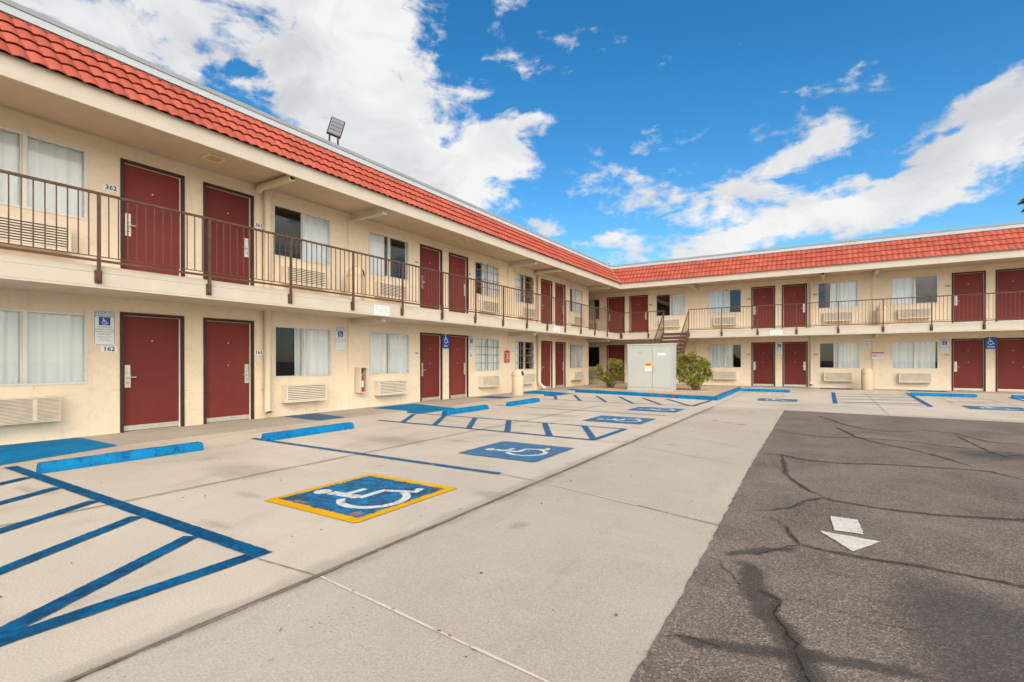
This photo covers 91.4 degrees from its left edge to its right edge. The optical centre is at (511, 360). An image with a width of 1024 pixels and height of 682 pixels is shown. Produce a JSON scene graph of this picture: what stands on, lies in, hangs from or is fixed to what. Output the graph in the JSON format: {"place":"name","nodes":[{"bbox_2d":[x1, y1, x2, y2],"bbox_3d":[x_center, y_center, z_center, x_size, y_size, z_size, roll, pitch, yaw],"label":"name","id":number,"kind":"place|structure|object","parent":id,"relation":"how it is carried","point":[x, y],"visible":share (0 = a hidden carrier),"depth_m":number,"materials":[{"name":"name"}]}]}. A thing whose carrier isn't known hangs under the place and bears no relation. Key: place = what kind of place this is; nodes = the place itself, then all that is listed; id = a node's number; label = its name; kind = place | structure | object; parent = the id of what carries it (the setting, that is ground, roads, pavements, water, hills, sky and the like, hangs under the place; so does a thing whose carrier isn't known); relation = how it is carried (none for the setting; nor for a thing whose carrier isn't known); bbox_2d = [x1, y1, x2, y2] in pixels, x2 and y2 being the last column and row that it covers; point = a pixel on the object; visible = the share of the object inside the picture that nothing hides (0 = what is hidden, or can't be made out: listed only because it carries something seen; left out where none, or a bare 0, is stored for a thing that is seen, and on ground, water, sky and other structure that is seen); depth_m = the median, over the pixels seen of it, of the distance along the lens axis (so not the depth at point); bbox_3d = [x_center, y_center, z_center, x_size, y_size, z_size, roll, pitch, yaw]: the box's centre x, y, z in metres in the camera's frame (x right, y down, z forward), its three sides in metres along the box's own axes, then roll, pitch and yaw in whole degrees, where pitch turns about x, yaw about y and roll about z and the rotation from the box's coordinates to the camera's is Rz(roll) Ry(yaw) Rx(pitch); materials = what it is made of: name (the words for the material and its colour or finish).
{"place":"outdoors","nodes":[
{"label":"outdoors","id":0,"kind":"place"},
{"bbox_2d":[91,408,406,448],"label":"walkway","id":1,"kind":"structure","parent":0,"point":[154,437],"depth_m":9.26,"materials":[{"name":"concrete"}]},
{"bbox_2d":[284,413,343,419],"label":"painted ramp","id":2,"kind":"structure","parent":1,"relation":"on","point":[314,416],"depth_m":11.19,"materials":[{"name":"blue paint"}]},
{"bbox_2d":[415,393,543,407],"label":"walkway","id":3,"kind":"structure","parent":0,"point":[461,402],"depth_m":15.68,"materials":[{"name":"concrete"}]},
{"bbox_2d":[512,369,523,395],"bbox_3d":[0.208,0.781,18.068,0.440,0.938,0.436,0,0,12],"label":"trash bin","id":4,"kind":"object","parent":3,"relation":"on","point":[517,382],"visible":0.99,"depth_m":17.89,"materials":[{"name":"beige plastic"}]},
{"bbox_2d":[0,390,1023,681],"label":"parking lot","id":5,"kind":"structure","parent":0,"point":[366,550],"depth_m":3.65,"materials":[{"name":"concrete"}]},
{"bbox_2d":[0,436,129,465],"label":"painted ramp","id":6,"kind":"structure","parent":5,"relation":"on","point":[15,453],"depth_m":7.19,"materials":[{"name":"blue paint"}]},
{"bbox_2d":[36,442,203,473],"bbox_3d":[-5.146,1.273,6.719,0.179,0.121,1.835,0,0,31],"label":"parking stop","id":7,"kind":"object","parent":5,"relation":"on","point":[83,461],"visible":1,"depth_m":6.53,"materials":[{"name":"blue concrete"}]},
{"bbox_2d":[261,422,353,440],"bbox_3d":[-3.639,1.271,9.068,0.179,0.121,1.835,0,0,31],"label":"parking stop","id":8,"kind":"object","parent":5,"relation":"on","point":[285,434],"visible":1,"depth_m":8.90,"materials":[{"name":"blue concrete"}]},
{"bbox_2d":[366,403,454,414],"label":"painted ramp","id":9,"kind":"structure","parent":5,"relation":"on","point":[415,408],"depth_m":13.49,"materials":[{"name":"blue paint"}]},
{"bbox_2d":[441,405,488,414],"bbox_3d":[-1.180,1.267,12.955,0.179,0.121,1.835,0,0,31],"label":"parking stop","id":10,"kind":"object","parent":5,"relation":"on","point":[463,410],"visible":1,"depth_m":12.77,"materials":[{"name":"blue concrete"}]},
{"bbox_2d":[0,0,1023,444],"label":"motel building","id":11,"kind":"structure","parent":5,"relation":"on","point":[78,108],"depth_m":11.78,"materials":[{"name":"beige paint"}]},
{"bbox_2d":[0,395,60,425],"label":"air conditioner","id":12,"kind":"object","parent":11,"relation":"attached to","point":[25,410],"visible":1,"depth_m":7.58,"materials":[{"name":"beige paint"}]},
{"bbox_2d":[0,215,70,252],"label":"air conditioner","id":13,"kind":"object","parent":11,"relation":"attached to","point":[14,223],"visible":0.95,"depth_m":7.64,"materials":[{"name":"beige paint"}]},
{"bbox_2d":[0,308,86,385],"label":"window","id":14,"kind":"structure","parent":11,"relation":"in","point":[37,347],"depth_m":7.90,"materials":[{"name":"metal"}]},
{"bbox_2d":[0,126,86,219],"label":"window","id":15,"kind":"structure","parent":11,"relation":"in","point":[20,152],"depth_m":7.93,"materials":[{"name":"metal"}]},
{"bbox_2d":[93,310,114,345],"bbox_3d":[-6.944,-0.555,8.522,0.007,0.600,0.305,0,0,32],"label":"parking sign","id":16,"kind":"object","parent":11,"relation":"attached to","point":[103,327],"visible":1,"depth_m":8.52,"materials":[{"name":"white metal"}]},
{"bbox_2d":[120,312,184,432],"bbox_3d":[-6.609,0.204,9.181,0.169,2.110,1.030,0,0,32],"label":"door","id":17,"kind":"structure","parent":11,"relation":"in","point":[152,346],"depth_m":9.17,"materials":[{"name":"paint"}]},
{"bbox_2d":[120,158,184,276],"bbox_3d":[-6.608,-2.481,9.189,0.169,2.110,1.030,0,0,32],"label":"door","id":18,"kind":"structure","parent":11,"relation":"in","point":[140,182],"depth_m":9.18,"materials":[{"name":"paint"}]},
{"bbox_2d":[200,153,226,162],"bbox_3d":[-5.598,-3.796,9.381,0.320,0.030,0.320,0,0,32],"label":"soffit lamp","id":19,"kind":"object","parent":11,"relation":"attached to","point":[211,157],"visible":1,"depth_m":9.36,"materials":[{"name":"beige paint"}]},
{"bbox_2d":[203,317,253,423],"bbox_3d":[-5.876,0.203,10.350,0.169,2.110,1.030,0,0,32],"label":"door","id":20,"kind":"structure","parent":11,"relation":"in","point":[228,344],"depth_m":10.34,"materials":[{"name":"paint"}]},
{"bbox_2d":[203,182,253,285],"bbox_3d":[-5.880,-2.482,10.350,0.169,2.110,1.030,0,0,32],"label":"door","id":21,"kind":"structure","parent":11,"relation":"in","point":[220,203],"depth_m":10.34,"materials":[{"name":"paint"}]},
{"bbox_2d":[254,175,295,414],"bbox_3d":[-4.938,-1.315,10.583,1.284,5.000,0.366,0,0,32],"label":"drain pipe","id":22,"kind":"object","parent":11,"relation":"attached to","point":[265,187],"visible":0.94,"depth_m":10.86,"materials":[{"name":"beige metal"}]},
{"bbox_2d":[273,203,330,265],"bbox_3d":[-4.960,-2.921,11.815,0.132,1.165,1.530,0,0,32],"label":"window","id":23,"kind":"structure","parent":11,"relation":"in","point":[314,228],"depth_m":12.14,"materials":[{"name":"fabric"}]},
{"bbox_2d":[274,325,331,377],"bbox_3d":[-4.942,-0.201,11.839,0.132,1.165,1.546,0,0,32],"label":"window","id":24,"kind":"structure","parent":11,"relation":"in","point":[312,346],"depth_m":12.06,"materials":[{"name":"metal"}]},
{"bbox_2d":[281,265,325,288],"bbox_3d":[-4.860,-1.938,11.694,0.230,0.400,1.070,0,0,32],"label":"air conditioner","id":25,"kind":"object","parent":11,"relation":"attached to","point":[304,276],"visible":0.62,"depth_m":11.58,"materials":[{"name":"beige paint"}]},
{"bbox_2d":[281,383,326,402],"bbox_3d":[-4.853,0.752,11.698,0.230,0.400,1.070,0,0,32],"label":"air conditioner","id":26,"kind":"object","parent":11,"relation":"attached to","point":[292,393],"visible":1,"depth_m":11.55,"materials":[{"name":"beige paint"}]},
{"bbox_2d":[0,169,663,337],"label":"balcony railing","id":27,"kind":"object","parent":11,"relation":"attached to","point":[98,274],"visible":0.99,"depth_m":9.64,"materials":[{"name":"brown metal"}]},
{"bbox_2d":[326,117,344,144],"bbox_3d":[-4.332,-5.483,12.308,0.459,1.099,0.274,0,0,-24],"label":"floodlight","id":28,"kind":"object","parent":11,"relation":"on","point":[335,127],"visible":0.84,"depth_m":12.26,"materials":[{"name":"brown paint"}]},
{"bbox_2d":[335,327,344,350],"bbox_3d":[-4.345,-0.554,12.670,0.007,0.600,0.305,0,0,32],"label":"parking sign","id":29,"kind":"object","parent":11,"relation":"attached to","point":[339,338],"visible":1,"depth_m":12.67,"materials":[{"name":"white metal"}]},
{"bbox_2d":[346,266,364,299],"bbox_3d":[-3.908,-1.879,12.504,0.440,0.938,0.436,0,0,-20],"label":"trash bin","id":30,"kind":"object","parent":11,"relation":"on","point":[349,277],"visible":0.67,"depth_m":12.33,"materials":[{"name":"beige plastic"}]},
{"bbox_2d":[355,367,367,392],"bbox_3d":[-3.955,0.505,13.123,0.200,0.660,0.270,0,0,32],"label":"extinguisher box","id":31,"kind":"object","parent":11,"relation":"attached to","point":[359,371],"visible":0.91,"depth_m":13.04,"materials":[{"name":"beige paint"}]},
{"bbox_2d":[374,305,388,315],"bbox_3d":[-3.129,-1.206,12.026,0.005,0.225,0.490,0,0,32],"label":"balcony notice","id":32,"kind":"object","parent":11,"relation":"attached to","point":[380,310],"visible":1,"depth_m":12.01,"materials":[{"name":"grey"}]},
{"bbox_2d":[369,231,408,280],"bbox_3d":[-3.499,-2.923,14.145,0.130,1.165,1.530,0,0,32],"label":"window","id":33,"kind":"structure","parent":11,"relation":"in","point":[376,240],"depth_m":13.91,"materials":[{"name":"fabric"}]},
{"bbox_2d":[369,331,409,374],"bbox_3d":[-3.492,-0.203,14.152,0.131,1.165,1.545,0,0,32],"label":"window","id":34,"kind":"structure","parent":11,"relation":"in","point":[389,353],"depth_m":14.12,"materials":[{"name":"metal"}]},
{"bbox_2d":[374,379,406,395],"bbox_3d":[-3.396,0.750,14.024,0.230,0.400,1.070,0,0,32],"label":"air conditioner","id":35,"kind":"object","parent":11,"relation":"attached to","point":[387,387],"visible":1,"depth_m":13.86,"materials":[{"name":"beige paint"}]},
{"bbox_2d":[374,281,406,300],"bbox_3d":[-3.400,-1.940,14.024,0.230,0.400,1.070,0,0,32],"label":"air conditioner","id":36,"kind":"object","parent":11,"relation":"attached to","point":[384,289],"visible":0.82,"depth_m":13.84,"materials":[{"name":"beige paint"}]},
{"bbox_2d":[420,244,441,309],"bbox_3d":[-2.567,-2.486,15.638,0.169,2.110,1.030,0,0,32],"label":"door","id":37,"kind":"structure","parent":11,"relation":"in","point":[430,257],"depth_m":15.70,"materials":[{"name":"paint"}]},
{"bbox_2d":[420,332,442,401],"bbox_3d":[-2.563,0.199,15.638,0.169,2.110,1.030,0,0,32],"label":"door","id":38,"kind":"structure","parent":11,"relation":"in","point":[431,344],"depth_m":15.69,"materials":[{"name":"paint"}]},
{"bbox_2d":[449,252,467,313],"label":"door","id":39,"kind":"structure","parent":11,"relation":"in","point":[458,264],"depth_m":16.81,"materials":[{"name":"paint"}]},
{"bbox_2d":[449,334,468,398],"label":"door","id":40,"kind":"structure","parent":11,"relation":"in","point":[458,350],"depth_m":16.85,"materials":[{"name":"paint"}]},
{"bbox_2d":[475,338,499,370],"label":"window","id":41,"kind":"structure","parent":11,"relation":"in","point":[486,350],"depth_m":18.18,"materials":[{"name":"metal"}]},
{"bbox_2d":[475,261,499,297],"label":"window","id":42,"kind":"structure","parent":11,"relation":"in","point":[489,273],"depth_m":18.46,"materials":[{"name":"fabric"}]},
{"bbox_2d":[478,300,498,313],"bbox_3d":[-0.840,-1.944,18.108,0.230,0.400,1.070,0,0,32],"label":"air conditioner","id":43,"kind":"object","parent":11,"relation":"attached to","point":[487,306],"visible":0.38,"depth_m":17.86,"materials":[{"name":"beige paint"}]},
{"bbox_2d":[478,375,499,386],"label":"air conditioner","id":44,"kind":"object","parent":11,"relation":"attached to","point":[489,381],"visible":1,"depth_m":17.94,"materials":[{"name":"beige paint"}]},
{"bbox_2d":[515,272,533,304],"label":"window","id":45,"kind":"structure","parent":11,"relation":"in","point":[518,280],"depth_m":20.29,"materials":[{"name":"metal"}]},
{"bbox_2d":[515,341,534,369],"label":"window","id":46,"kind":"structure","parent":11,"relation":"in","point":[517,355],"depth_m":20.42,"materials":[{"name":"metal"}]},
{"bbox_2d":[519,307,534,318],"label":"air conditioner","id":47,"kind":"object","parent":11,"relation":"attached to","point":[522,312],"visible":0.62,"depth_m":20.22,"materials":[{"name":"beige paint"}]},
{"bbox_2d":[524,374,535,383],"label":"air conditioner","id":48,"kind":"object","parent":11,"relation":"attached to","point":[529,378],"visible":0.55,"depth_m":20.37,"materials":[{"name":"beige paint"}]},
{"bbox_2d":[541,279,551,324],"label":"door","id":49,"kind":"structure","parent":11,"relation":"in","point":[546,286],"depth_m":22.10,"materials":[{"name":"paint"}]},
{"bbox_2d":[541,341,552,388],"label":"door","id":50,"kind":"structure","parent":11,"relation":"in","point":[546,346],"depth_m":22.17,"materials":[{"name":"paint"}]},
{"bbox_2d":[535,268,561,388],"bbox_3d":[1.575,-1.295,20.976,1.284,5.059,0.476,0,0,32],"label":"drain pipe","id":51,"kind":"object","parent":11,"relation":"attached to","point":[538,273],"visible":0.91,"depth_m":21.20,"materials":[{"name":"beige metal"}]},
{"bbox_2d":[555,342,565,387],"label":"door","id":52,"kind":"structure","parent":11,"relation":"in","point":[560,347],"depth_m":23.34,"materials":[{"name":"paint"}]},
{"bbox_2d":[555,283,565,325],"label":"door","id":53,"kind":"structure","parent":11,"relation":"in","point":[560,290],"depth_m":23.26,"materials":[{"name":"paint"}]},
{"bbox_2d":[570,344,582,367],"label":"window","id":54,"kind":"structure","parent":11,"relation":"in","point":[576,350],"depth_m":24.72,"materials":[{"name":"metal"}]},
{"bbox_2d":[570,288,582,313],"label":"window","id":55,"kind":"structure","parent":11,"relation":"in","point":[577,295],"depth_m":25.08,"materials":[{"name":"metal"}]},
{"bbox_2d":[571,371,583,379],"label":"air conditioner","id":56,"kind":"object","parent":11,"relation":"attached to","point":[577,375],"visible":1,"depth_m":24.37,"materials":[{"name":"beige paint"}]},
{"bbox_2d":[589,299,599,319],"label":"window","id":57,"kind":"structure","parent":11,"relation":"in","point":[592,301],"depth_m":28.80,"materials":[{"name":"glass"}]},
{"bbox_2d":[607,345,623,382],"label":"door","id":58,"kind":"structure","parent":11,"relation":"in","point":[613,351],"depth_m":28.02,"materials":[{"name":"paint"}]},
{"bbox_2d":[607,296,624,332],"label":"door","id":59,"kind":"structure","parent":11,"relation":"in","point":[617,304],"depth_m":28.02,"materials":[{"name":"paint"}]},
{"bbox_2d":[629,295,647,332],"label":"door","id":60,"kind":"structure","parent":11,"relation":"in","point":[639,303],"depth_m":27.34,"materials":[{"name":"paint"}]},
{"bbox_2d":[659,319,680,327],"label":"air conditioner","id":61,"kind":"object","parent":11,"relation":"attached to","point":[672,323],"visible":0.8,"depth_m":26.15,"materials":[{"name":"beige paint"}]},
{"bbox_2d":[656,293,684,316],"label":"window","id":62,"kind":"structure","parent":11,"relation":"in","point":[677,300],"depth_m":26.31,"materials":[{"name":"metal"}]},
{"bbox_2d":[713,371,736,379],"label":"air conditioner","id":63,"kind":"object","parent":11,"relation":"attached to","point":[725,374],"visible":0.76,"depth_m":24.77,"materials":[{"name":"beige paint"}]},
{"bbox_2d":[713,316,736,325],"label":"air conditioner","id":64,"kind":"object","parent":11,"relation":"attached to","point":[717,321],"visible":1,"depth_m":24.80,"materials":[{"name":"beige paint"}]},
{"bbox_2d":[709,344,741,367],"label":"window","id":65,"kind":"structure","parent":11,"relation":"in","point":[721,356],"depth_m":25.12,"materials":[{"name":"fabric"}]},
{"bbox_2d":[709,289,741,313],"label":"window","id":66,"kind":"structure","parent":11,"relation":"in","point":[719,298],"depth_m":25.17,"materials":[{"name":"metal"}]},
{"bbox_2d":[751,342,774,385],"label":"door","id":67,"kind":"structure","parent":11,"relation":"in","point":[762,353],"depth_m":24.10,"materials":[{"name":"paint"}]},
{"bbox_2d":[751,286,774,328],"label":"door","id":68,"kind":"structure","parent":11,"relation":"in","point":[765,295],"depth_m":24.10,"materials":[{"name":"paint"}]},
{"bbox_2d":[782,283,806,327],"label":"door","id":69,"kind":"structure","parent":11,"relation":"in","point":[793,293],"depth_m":23.40,"materials":[{"name":"paint"}]},
{"bbox_2d":[782,341,807,386],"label":"door","id":70,"kind":"structure","parent":11,"relation":"in","point":[794,354],"depth_m":23.38,"materials":[{"name":"paint"}]},
{"bbox_2d":[809,273,824,385],"bbox_3d":[13.564,-1.341,22.256,0.636,5.000,1.524,0,0,32],"label":"drain pipe","id":71,"kind":"object","parent":11,"relation":"attached to","point":[811,322],"visible":0.91,"depth_m":22.85,"materials":[{"name":"metal"}]},
{"bbox_2d":[824,311,851,321],"bbox_3d":[14.584,-1.965,22.375,1.070,0.400,0.230,0,0,32],"label":"air conditioner","id":72,"kind":"object","parent":11,"relation":"attached to","point":[835,316],"visible":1,"depth_m":22.30,"materials":[{"name":"beige paint"}]},
{"bbox_2d":[818,281,857,308],"bbox_3d":[14.657,-2.948,22.503,1.530,1.165,0.132,0,0,32],"label":"window","id":73,"kind":"structure","parent":11,"relation":"in","point":[846,290],"depth_m":22.42,"materials":[{"name":"fabric"}]},
{"bbox_2d":[824,372,852,381],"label":"air conditioner","id":74,"kind":"object","parent":11,"relation":"attached to","point":[838,376],"visible":1,"depth_m":22.27,"materials":[{"name":"beige paint"}]},
{"bbox_2d":[819,342,859,368],"bbox_3d":[14.714,-0.228,22.470,1.545,1.165,0.131,0,0,32],"label":"window","id":75,"kind":"structure","parent":11,"relation":"in","point":[846,354],"depth_m":22.35,"materials":[{"name":"fabric"}]},
{"bbox_2d":[688,291,1023,336],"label":"balcony railing","id":76,"kind":"object","parent":11,"relation":"attached to","point":[872,322],"visible":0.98,"depth_m":20.43,"materials":[{"name":"brown metal"}]},
{"bbox_2d":[876,304,888,324],"bbox_3d":[15.754,-1.921,21.282,0.440,0.938,0.436,0,0,-2],"label":"trash bin","id":77,"kind":"object","parent":11,"relation":"on","point":[886,308],"visible":0.73,"depth_m":21.12,"materials":[{"name":"beige plastic"}]},
{"bbox_2d":[898,308,930,318],"bbox_3d":[16.855,-1.969,20.951,1.070,0.400,0.230,0,0,32],"label":"air conditioner","id":78,"kind":"object","parent":11,"relation":"attached to","point":[921,313],"visible":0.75,"depth_m":20.86,"materials":[{"name":"beige paint"}]},
{"bbox_2d":[892,275,937,304],"bbox_3d":[16.951,-2.951,21.066,1.533,1.165,0.131,0,0,32],"label":"window","id":79,"kind":"structure","parent":11,"relation":"in","point":[902,287],"depth_m":21.22,"materials":[{"name":"metal"}]},
{"bbox_2d":[899,373,931,382],"bbox_3d":[16.876,0.721,20.941,1.070,0.400,0.230,0,0,32],"label":"air conditioner","id":80,"kind":"object","parent":11,"relation":"attached to","point":[916,377],"visible":1,"depth_m":20.84,"materials":[{"name":"beige paint"}]},
{"bbox_2d":[892,341,938,368],"bbox_3d":[16.962,-0.231,21.061,1.530,1.165,0.132,0,0,32],"label":"window","id":81,"kind":"structure","parent":11,"relation":"in","point":[905,354],"depth_m":21.06,"materials":[{"name":"metal"}]},
{"bbox_2d":[940,339,949,352],"bbox_3d":[17.740,-0.600,20.497,0.305,0.600,0.007,0,0,32],"label":"parking sign","id":82,"kind":"object","parent":11,"relation":"attached to","point":[944,345],"visible":1,"depth_m":20.49,"materials":[{"name":"white metal"}]},
{"bbox_2d":[952,338,985,390],"bbox_3d":[18.395,0.169,20.166,1.030,2.110,0.169,0,0,32],"label":"door","id":83,"kind":"structure","parent":11,"relation":"in","point":[968,355],"depth_m":20.14,"materials":[{"name":"paint"}]},
{"bbox_2d":[952,271,985,322],"bbox_3d":[18.400,-2.516,20.160,1.030,2.110,0.169,0,0,32],"label":"door","id":84,"kind":"structure","parent":11,"relation":"in","point":[974,282],"depth_m":20.14,"materials":[{"name":"paint"}]},
{"bbox_2d":[985,337,996,348],"bbox_3d":[18.913,-0.692,19.741,0.335,0.455,0.006,0,0,32],"label":"access sign","id":85,"kind":"object","parent":11,"relation":"attached to","point":[990,342],"visible":1,"depth_m":19.73,"materials":[{"name":"blue metal"}]},
{"bbox_2d":[996,338,1023,391],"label":"door","id":86,"kind":"structure","parent":11,"relation":"in","point":[1009,351],"depth_m":19.50,"materials":[{"name":"paint"}]},
{"bbox_2d":[996,268,1023,321],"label":"door","id":87,"kind":"structure","parent":11,"relation":"in","point":[1007,280],"depth_m":19.52,"materials":[{"name":"paint"}]},
{"bbox_2d":[506,398,539,405],"bbox_3d":[0.359,1.265,15.354,0.179,0.121,1.835,0,0,31],"label":"parking stop","id":88,"kind":"object","parent":5,"relation":"on","point":[521,402],"visible":1,"depth_m":15.15,"materials":[{"name":"blue concrete"}]},
{"bbox_2d":[511,390,574,396],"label":"ramp","id":89,"kind":"structure","parent":5,"relation":"on","point":[549,391],"depth_m":20.03,"materials":[{"name":"concrete"}]},
{"bbox_2d":[524,391,571,395],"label":"painted ramp","id":90,"kind":"structure","parent":89,"relation":"on","point":[546,393],"depth_m":19.76,"materials":[{"name":"blue paint"}]},
{"bbox_2d":[569,387,741,400],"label":"kerb","id":91,"kind":"structure","parent":5,"relation":"on","point":[724,394],"depth_m":18.44,"materials":[{"name":"blue paint"}]},
{"bbox_2d":[582,384,736,395],"bbox_3d":[6.260,1.236,21.512,5.860,0.001,7.546,0,0,32],"label":"gravel bed","id":92,"kind":"object","parent":5,"relation":"on","point":[702,391],"visible":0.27,"depth_m":20.66,"materials":[{"name":"beige gravel"}]},
{"bbox_2d":[594,358,625,387],"bbox_3d":[4.446,0.571,22.729,1.434,1.416,0.886,0,0,8],"label":"shrub","id":93,"kind":"object","parent":92,"relation":"on","point":[609,380],"visible":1,"depth_m":22.65,"materials":[{"name":"green plant"}]},
{"bbox_2d":[627,343,676,390],"bbox_3d":[5.858,0.284,21.006,1.920,1.955,0.709,0,0,32],"label":"utility cabinet","id":94,"kind":"object","parent":92,"relation":"on","point":[651,366],"visible":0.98,"depth_m":20.69,"materials":[{"name":"grey metal"}]},
{"bbox_2d":[652,312,688,377],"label":"staircase","id":95,"kind":"structure","parent":92,"relation":"on","point":[680,340],"depth_m":24.00,"materials":[{"name":"metal"}]},
{"bbox_2d":[676,351,713,389],"bbox_3d":[7.522,0.416,20.848,1.721,1.719,1.206,0,0,32],"label":"shrub","id":96,"kind":"object","parent":92,"relation":"on","point":[690,361],"visible":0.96,"depth_m":20.77,"materials":[{"name":"green plant"}]},
{"bbox_2d":[741,388,789,392],"bbox_3d":[10.658,1.251,21.055,1.835,0.121,0.179,0,0,33],"label":"parking stop","id":97,"kind":"object","parent":5,"relation":"on","point":[766,390],"visible":0.96,"depth_m":20.97,"materials":[{"name":"blue concrete"}]},
{"bbox_2d":[910,392,976,397],"bbox_3d":[15.680,1.244,18.203,1.835,0.121,0.179,0,0,35],"label":"parking stop","id":98,"kind":"object","parent":5,"relation":"on","point":[942,394],"visible":0.98,"depth_m":18.12,"materials":[{"name":"blue concrete"}]},
{"bbox_2d":[12,0,1023,264],"label":"sky","id":99,"kind":"structure","parent":0,"point":[618,132],"materials":[{"name":"blue"}]},
{"bbox_2d":[538,383,626,392],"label":"walkway","id":100,"kind":"structure","parent":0,"point":[564,389],"depth_m":22.32,"materials":[{"name":"concrete"}]},
{"bbox_2d":[630,410,1023,681],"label":"asphalt drive","id":101,"kind":"structure","parent":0,"point":[878,591],"depth_m":3.24,"materials":[{"name":"grey asphalt"}]},
{"bbox_2d":[676,384,1023,395],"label":"walkway","id":102,"kind":"structure","parent":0,"point":[901,391],"depth_m":20.79,"materials":[{"name":"concrete"}]},
{"bbox_2d":[861,367,872,389],"bbox_3d":[15.080,0.760,21.235,0.440,0.938,0.436,0,0,3],"label":"trash bin","id":103,"kind":"object","parent":102,"relation":"on","point":[866,378],"visible":1,"depth_m":21.07,"materials":[{"name":"beige plastic"}]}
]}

